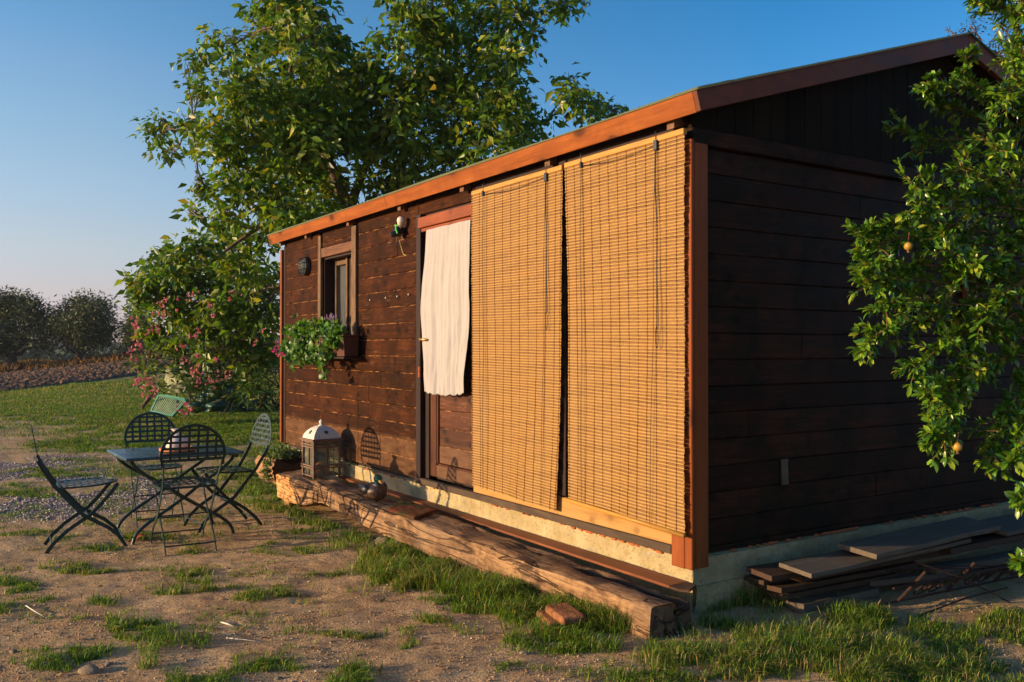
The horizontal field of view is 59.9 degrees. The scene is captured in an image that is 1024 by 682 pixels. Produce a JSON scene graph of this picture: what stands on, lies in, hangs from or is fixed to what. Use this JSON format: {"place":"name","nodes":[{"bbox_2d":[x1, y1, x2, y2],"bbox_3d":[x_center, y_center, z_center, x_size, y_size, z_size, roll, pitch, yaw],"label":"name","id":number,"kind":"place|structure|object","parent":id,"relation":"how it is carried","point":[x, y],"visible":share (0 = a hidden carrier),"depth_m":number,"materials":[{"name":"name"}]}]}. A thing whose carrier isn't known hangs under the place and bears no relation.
{"place":"outdoors","nodes":[
{"label":"outdoors","id":0,"kind":"place"},
{"bbox_2d":[0,451,190,526],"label":"gravel","id":1,"kind":"structure","parent":0,"point":[68,511],"depth_m":8.71,"materials":[{"name":"grey gravel"}]},
{"bbox_2d":[0,357,272,391],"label":"ploughed field","id":2,"kind":"structure","parent":0,"point":[34,378],"depth_m":41.65,"materials":[{"name":"brown soil"}]},
{"bbox_2d":[35,287,133,364],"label":"olive tree","id":3,"kind":"object","parent":2,"relation":"on","point":[82,322],"visible":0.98,"depth_m":59.73,"materials":[{"name":"green plant"}]},
{"bbox_2d":[0,348,273,372],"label":"dry grass","id":4,"kind":"structure","parent":0,"point":[28,364],"depth_m":60.06,"materials":[{"name":"beige plant"}]},
{"bbox_2d":[0,373,284,479],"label":"lawn grass","id":5,"kind":"structure","parent":0,"point":[76,403],"depth_m":17.00,"materials":[{"name":"green plant"}]},
{"bbox_2d":[150,393,188,416],"bbox_3d":[-6.223,1.157,16.098,0.820,0.414,0.239,0,-1,27],"label":"chair","id":6,"kind":"object","parent":5,"relation":"on","point":[165,404],"depth_m":16.12,"materials":[{"name":"teal paint"}]},
{"bbox_2d":[164,363,206,392],"bbox_3d":[-6.185,0.687,16.892,0.760,0.573,0.865,0,-1,-33],"label":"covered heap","id":7,"kind":"object","parent":5,"relation":"on","point":[173,382],"visible":0.43,"depth_m":16.63,"materials":[{"name":"beige fabric"}]},
{"bbox_2d":[43,332,279,349],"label":"hill","id":8,"kind":"structure","parent":0,"point":[59,345],"depth_m":475.86,"materials":[{"name":"green plant"}]},
{"bbox_2d":[0,350,1023,681],"bbox_3d":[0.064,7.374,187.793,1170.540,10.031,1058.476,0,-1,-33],"label":"ground","id":9,"kind":"structure","parent":0,"point":[404,664],"depth_m":4.55,"materials":[{"name":"soil"}]},
{"bbox_2d":[0,284,62,371],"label":"olive tree","id":10,"kind":"object","parent":9,"relation":"on","point":[22,311],"visible":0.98,"depth_m":59.99,"materials":[{"name":"green plant"}]},
{"bbox_2d":[38,661,53,666],"bbox_3d":[-1.920,1.333,3.666,0.060,0.031,0.043,0,-1,-33],"label":"stone","id":11,"kind":"object","parent":9,"relation":"on","point":[43,663],"visible":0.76,"depth_m":3.65,"materials":[{"name":"grey stone"}]},
{"bbox_2d":[31,424,127,553],"bbox_3d":[-3.079,1.019,6.324,0.608,0.891,0.430,0,-1,-29],"label":"folding chair","id":12,"kind":"object","parent":9,"relation":"on","point":[62,491],"visible":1,"depth_m":6.27,"materials":[{"name":"green paint"}]},
{"bbox_2d":[0,336,172,361],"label":"valley wood","id":13,"kind":"object","parent":9,"relation":"on","point":[26,356],"visible":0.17,"depth_m":142.91,"materials":[{"name":"green plant"}]},
{"bbox_2d":[78,664,99,674],"bbox_3d":[-1.696,1.323,3.569,0.101,0.043,0.066,0,-1,24],"label":"stone","id":14,"kind":"object","parent":9,"relation":"on","point":[89,669],"visible":0.88,"depth_m":3.55,"materials":[{"name":"grey stone"}]},
{"bbox_2d":[115,345,137,356],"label":"shrub","id":15,"kind":"object","parent":9,"relation":"on","point":[125,351],"visible":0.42,"depth_m":60.94,"materials":[{"name":"green plant"}]},
{"bbox_2d":[108,300,158,351],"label":"olive tree","id":16,"kind":"object","parent":9,"relation":"on","point":[128,342],"visible":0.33,"depth_m":65.56,"materials":[{"name":"green plant"}]},
{"bbox_2d":[140,392,156,408],"bbox_3d":[-6.435,1.045,15.748,0.070,0.292,0.356,0,-1,23],"label":"pruned branch","id":17,"kind":"object","parent":9,"relation":"on","point":[145,402],"visible":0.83,"depth_m":15.69,"materials":[{"name":"brown wood"}]},
{"bbox_2d":[124,412,184,527],"bbox_3d":[-2.967,1.055,7.405,0.430,0.891,0.608,0,-1,-30],"label":"folding chair","id":18,"kind":"object","parent":9,"relation":"on","point":[175,465],"visible":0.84,"depth_m":7.58,"materials":[{"name":"green paint"}]},
{"bbox_2d":[107,443,243,544],"bbox_3d":[-2.566,1.157,6.771,0.840,0.648,0.690,0,-1,-35],"label":"garden table","id":19,"kind":"object","parent":9,"relation":"on","point":[124,457],"visible":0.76,"depth_m":6.64,"materials":[{"name":"metal"}]},
{"bbox_2d":[159,446,194,452],"bbox_3d":[-2.534,0.819,6.735,0.263,0.028,0.264,0,-1,-33],"label":"saucer","id":20,"kind":"object","parent":19,"relation":"on","point":[184,450],"visible":0.4,"depth_m":6.64,"materials":[{"name":"ceramic"}]},
{"bbox_2d":[166,428,187,447],"bbox_3d":[-2.534,0.743,6.736,0.171,0.156,0.172,0,-1,-33],"label":"vase","id":21,"kind":"object","parent":20,"relation":"on","point":[176,440],"visible":0.34,"depth_m":6.68,"materials":[{"name":"beige ceramic"}]},
{"bbox_2d":[150,424,225,554],"bbox_3d":[-2.280,1.002,6.208,0.430,0.891,0.608,0,-1,-31],"label":"folding chair","id":22,"kind":"object","parent":9,"relation":"on","point":[179,454],"visible":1,"depth_m":6.04,"materials":[{"name":"green paint"}]},
{"bbox_2d":[121,252,279,419],"bbox_3d":[-5.977,0.143,17.744,3.362,3.671,7.914,0,-1,-16],"label":"oleander bush","id":23,"kind":"object","parent":9,"relation":"on","point":[215,383],"visible":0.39,"depth_m":16.11,"materials":[{"name":"green plant"}]},
{"bbox_2d":[187,383,258,413],"bbox_3d":[-6.143,1.223,19.000,1.218,0.696,1.426,0,-1,20],"label":"tarpaulin","id":24,"kind":"object","parent":9,"relation":"on","point":[220,406],"visible":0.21,"depth_m":18.55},
{"bbox_2d":[183,413,271,532],"bbox_3d":[-2.276,1.038,7.142,0.608,0.891,0.430,0,-1,-37],"label":"folding chair","id":25,"kind":"object","parent":9,"relation":"on","point":[238,468],"visible":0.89,"depth_m":7.14,"materials":[{"name":"green paint"}]},
{"bbox_2d":[273,676,282,679],"bbox_3d":[-0.908,1.311,3.451,0.037,0.018,0.025,0,-1,-17],"label":"stone","id":26,"kind":"object","parent":9,"relation":"on","point":[277,677],"visible":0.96,"depth_m":3.45,"materials":[{"name":"grey stone"}]},
{"bbox_2d":[255,444,312,483],"bbox_3d":[-2.219,1.177,8.451,0.508,0.392,0.542,0,-1,-37],"label":"log planter","id":27,"kind":"object","parent":9,"relation":"on","point":[277,459],"visible":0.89,"depth_m":8.30,"materials":[{"name":"green plant"}]},
{"bbox_2d":[288,597,295,603],"bbox_3d":[-1.131,1.341,4.581,0.063,0.021,0.038,13,18,37],"label":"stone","id":28,"kind":"object","parent":9,"relation":"on","point":[291,601],"visible":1,"depth_m":4.59,"materials":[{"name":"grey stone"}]},
{"bbox_2d":[284,501,300,507],"bbox_3d":[-1.983,1.492,8.086,0.140,0.125,0.120,0,-1,-33],"label":"wood block","id":29,"kind":"object","parent":9,"relation":"on","point":[292,505],"depth_m":8.02,"materials":[{"name":"brown wood"}]},
{"bbox_2d":[276,469,691,639],"bbox_3d":[-0.660,1.303,6.085,0.304,0.269,5.064,0,-1,-33],"label":"beam bench","id":30,"kind":"object","parent":29,"relation":"on","point":[656,611],"visible":0.85,"depth_m":5.08,"materials":[{"name":"brown wood"}]},
{"bbox_2d":[300,417,342,478],"bbox_3d":[-1.685,0.936,7.861,0.284,0.530,0.284,0,-1,-36],"label":"lantern","id":31,"kind":"object","parent":30,"relation":"on","point":[321,433],"visible":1,"depth_m":7.80,"materials":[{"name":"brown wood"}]},
{"bbox_2d":[316,461,328,473],"bbox_3d":[-1.685,1.117,7.859,0.136,0.106,0.136,0,-1,-33],"label":"candle","id":32,"kind":"object","parent":31,"relation":"in","point":[320,471],"visible":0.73,"depth_m":7.81,"materials":[{"name":"wax"}]},
{"bbox_2d":[358,474,387,500],"bbox_3d":[-1.040,1.090,6.678,0.206,0.196,0.321,0,-1,-33],"label":"decoy duck","id":33,"kind":"object","parent":30,"relation":"on","point":[376,489],"visible":1,"depth_m":6.58},
{"bbox_2d":[388,500,437,519],"bbox_3d":[-0.713,1.162,6.148,0.268,0.028,0.641,0,-1,-33],"label":"door mat","id":34,"kind":"object","parent":30,"relation":"on","point":[409,509],"depth_m":6.07,"materials":[{"name":"fabric"}]},
{"bbox_2d":[670,582,695,592],"bbox_3d":[0.828,1.177,4.236,0.112,0.022,0.100,0,-1,-33],"label":"board offcut","id":35,"kind":"object","parent":30,"relation":"on","point":[688,587],"visible":1,"depth_m":4.24,"materials":[{"name":"brown wood"}]},
{"bbox_2d":[113,0,629,397],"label":"walnut tree","id":36,"kind":"object","parent":9,"relation":"on","point":[303,125],"visible":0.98,"depth_m":13.12,"materials":[{"name":"green plant"}]},
{"bbox_2d":[373,536,393,543],"bbox_3d":[-0.898,1.409,6.243,0.152,0.072,0.095,0,-1,0],"label":"stone","id":37,"kind":"object","parent":9,"relation":"on","point":[381,538],"visible":0.35,"depth_m":6.21,"materials":[{"name":"grey stone"}]},
{"bbox_2d":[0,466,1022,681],"bbox_3d":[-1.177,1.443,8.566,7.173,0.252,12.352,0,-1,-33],"label":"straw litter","id":38,"kind":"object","parent":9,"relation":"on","point":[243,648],"visible":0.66,"depth_m":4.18,"materials":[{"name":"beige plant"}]},
{"bbox_2d":[0,464,1023,681],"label":"grass","id":39,"kind":"structure","parent":9,"relation":"on","point":[893,658],"depth_m":4.02,"materials":[{"name":"green plant"}]},
{"bbox_2d":[536,610,566,630],"bbox_3d":[0.201,1.310,4.177,0.120,0.040,0.230,0,-1,-15],"label":"brick","id":40,"kind":"object","parent":39,"relation":"on","point":[544,614],"visible":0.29,"depth_m":4.15,"materials":[{"name":"red brick"}]},
{"bbox_2d":[545,603,585,625],"bbox_3d":[0.248,1.272,4.142,0.120,0.040,0.230,-2,0,-19],"label":"brick","id":41,"kind":"object","parent":40,"relation":"on","point":[562,612],"visible":0.94,"depth_m":4.09,"materials":[{"name":"brick"}]},
{"bbox_2d":[519,651,528,654],"bbox_3d":[0.051,1.314,3.745,0.046,0.021,0.034,0,-1,32],"label":"stone","id":42,"kind":"object","parent":9,"relation":"on","point":[524,652],"visible":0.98,"depth_m":3.73,"materials":[{"name":"grey stone"}]},
{"bbox_2d":[267,32,1023,611],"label":"wooden cabin","id":43,"kind":"object","parent":9,"relation":"on","point":[801,432],"visible":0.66,"depth_m":4.99,"materials":[{"name":"brown wood"}]},
{"bbox_2d":[297,254,310,275],"bbox_3d":[-2.064,-0.750,8.774,0.096,0.212,0.190,0,-1,-33],"label":"bulkhead lamp","id":44,"kind":"object","parent":43,"relation":"attached to","point":[304,263],"visible":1,"depth_m":8.74,"materials":[{"name":"black metal"}]},
{"bbox_2d":[271,314,363,379],"bbox_3d":[-1.850,0.042,8.175,0.373,0.619,1.607,0,-1,-33],"label":"window box","id":45,"kind":"object","parent":43,"relation":"attached to","point":[319,341],"visible":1,"depth_m":7.91,"materials":[{"name":"brown plastic"}]},
{"bbox_2d":[324,313,336,326],"bbox_3d":[-1.643,-0.164,8.106,0.094,0.189,0.164,0,-1,-33],"label":"lavender pot","id":46,"kind":"object","parent":45,"relation":"on","point":[332,316],"visible":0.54,"depth_m":8.09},
{"bbox_2d":[318,225,357,359],"bbox_3d":[-1.538,-0.419,8.169,0.200,1.170,0.917,0,-1,-33],"label":"window","id":47,"kind":"structure","parent":43,"relation":"in","point":[348,262],"depth_m":8.38,"materials":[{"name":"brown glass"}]},
{"bbox_2d":[390,216,406,255],"bbox_3d":[-0.889,-0.816,6.947,0.108,0.306,0.158,0,-1,-33],"label":"bulb lamp","id":48,"kind":"object","parent":43,"relation":"attached to","point":[399,230],"visible":1,"depth_m":6.92,"materials":[{"name":"white glass"}]},
{"bbox_2d":[420,219,470,395],"bbox_3d":[-0.488,-0.217,6.351,0.041,1.217,0.733,0,-1,-33],"label":"door cloth","id":49,"kind":"object","parent":43,"relation":"hanging from","point":[445,308],"depth_m":6.32,"materials":[{"name":"white fabric"}]},
{"bbox_2d":[418,223,474,486],"bbox_3d":[-0.465,0.095,6.376,0.132,1.820,0.778,0,-1,-33],"label":"door","id":50,"kind":"structure","parent":43,"relation":"in","point":[451,416],"depth_m":6.36,"materials":[{"name":"brown wood"}]},
{"bbox_2d":[338,475,686,587],"bbox_3d":[-0.376,1.190,6.098,0.116,0.018,4.330,0,-1,-33],"label":"moulding board","id":51,"kind":"object","parent":43,"relation":"attached to","point":[660,579],"visible":0.95,"depth_m":5.12,"materials":[{"name":"brown wood"}]},
{"bbox_2d":[471,164,564,510],"bbox_3d":[0.011,-0.026,5.553,0.038,2.040,1.046,0,-1,-33],"label":"bamboo blind","id":52,"kind":"object","parent":43,"relation":"hanging from","point":[519,480],"visible":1,"depth_m":5.52,"materials":[{"name":"beige wood"}]},
{"bbox_2d":[564,128,686,537],"bbox_3d":[0.568,-0.055,4.688,0.042,2.007,0.983,0,-1,-33],"label":"bamboo blind","id":53,"kind":"object","parent":43,"relation":"hanging from","point":[627,502],"visible":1,"depth_m":4.64,"materials":[{"name":"beige wood"}]},
{"bbox_2d":[773,585,878,612],"bbox_3d":[1.598,1.296,4.522,0.560,0.048,0.203,0,-1,-31],"label":"wooden board","id":54,"kind":"object","parent":9,"relation":"on","point":[808,604],"visible":0.52,"depth_m":4.42,"materials":[{"name":"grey wood"}]},
{"bbox_2d":[761,572,898,600],"bbox_3d":[1.653,1.250,4.593,0.850,0.031,0.143,0,1,-29],"label":"wooden board","id":55,"kind":"object","parent":54,"relation":"on","point":[833,587],"visible":0.53,"depth_m":4.49,"materials":[{"name":"brown wood"}]},
{"bbox_2d":[754,561,917,593],"bbox_3d":[1.710,1.216,4.643,1.040,0.030,0.183,0,-3,-30],"label":"wooden board","id":56,"kind":"object","parent":55,"relation":"on","point":[787,586],"visible":0.48,"depth_m":4.49,"materials":[{"name":"brown wood"}]},
{"bbox_2d":[744,574,792,584],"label":"wooden board","id":57,"kind":"object","parent":56,"relation":"on","point":[755,579],"visible":0.17,"depth_m":4.40,"materials":[{"name":"brown wood"}]},
{"bbox_2d":[791,533,1022,581],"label":"wooden board","id":58,"kind":"object","parent":57,"relation":"on","point":[887,563],"visible":0.27,"depth_m":4.67,"materials":[{"name":"brown wood"}]},
{"bbox_2d":[746,537,975,581],"bbox_3d":[1.895,1.132,4.708,1.620,0.029,0.173,0,3,-30],"label":"wooden board","id":59,"kind":"object","parent":58,"relation":"on","point":[773,571],"visible":0.27,"depth_m":4.32,"materials":[{"name":"brown wood"}]},
{"bbox_2d":[939,533,1023,554],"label":"wooden board","id":60,"kind":"object","parent":58,"relation":"on","point":[988,541],"visible":0.77,"depth_m":5.01,"materials":[{"name":"brown wood"}]},
{"bbox_2d":[779,538,970,577],"bbox_3d":[1.919,1.095,4.617,1.380,0.027,0.193,0,4,-34],"label":"wooden board","id":61,"kind":"object","parent":60,"relation":"on","point":[834,562],"visible":0.69,"depth_m":4.38,"materials":[{"name":"grey wood"}]},
{"bbox_2d":[837,516,1000,559],"bbox_3d":[2.228,1.055,4.811,1.250,0.030,0.223,0,4,-36],"label":"wooden board","id":62,"kind":"object","parent":61,"relation":"on","point":[902,541],"visible":1,"depth_m":4.73,"materials":[{"name":"grey wood"}]},
{"bbox_2d":[980,512,1023,535],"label":"wooden board","id":63,"kind":"object","parent":60,"relation":"on","point":[1011,524],"visible":0.66,"depth_m":5.27,"materials":[{"name":"grey wood"}]},
{"bbox_2d":[868,571,960,586],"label":"wooden board","id":64,"kind":"object","parent":54,"relation":"on","point":[906,577],"visible":0.62,"depth_m":4.72,"materials":[{"name":"brown wood"}]},
{"bbox_2d":[841,0,1023,576],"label":"pomegranate tree","id":65,"kind":"object","parent":9,"relation":"on","point":[940,392],"visible":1,"depth_m":3.93,"materials":[{"name":"green plant"}]},
{"bbox_2d":[876,561,1023,606],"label":"iron scroll panel","id":66,"kind":"object","parent":9,"relation":"on","point":[937,587],"visible":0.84,"depth_m":4.52,"materials":[{"name":"black metal"}]},
{"bbox_2d":[886,560,1023,616],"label":"iron rods","id":67,"kind":"object","parent":66,"relation":"on","point":[938,568],"visible":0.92,"depth_m":4.50,"materials":[{"name":"brown metal"}]},
{"bbox_2d":[946,0,1023,78],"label":"feathery tree","id":68,"kind":"object","parent":9,"relation":"on","point":[998,52],"visible":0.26,"depth_m":17.02,"materials":[{"name":"green plant"}]},
{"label":"wooden board","id":69,"kind":"object","parent":9,"relation":"on","visible":0},
{"bbox_2d":[922,549,1021,573],"bbox_3d":[2.772,1.241,5.073,1.150,0.038,0.093,0,-1,-27],"label":"wooden board","id":70,"kind":"object","parent":69,"relation":"on","point":[997,558],"visible":0.62,"depth_m":4.96,"materials":[{"name":"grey wood"}]},
{"bbox_2d":[0,0,1023,342],"label":"sky","id":71,"kind":"structure","parent":0,"point":[80,200],"materials":[{"name":"blue"}]}
]}

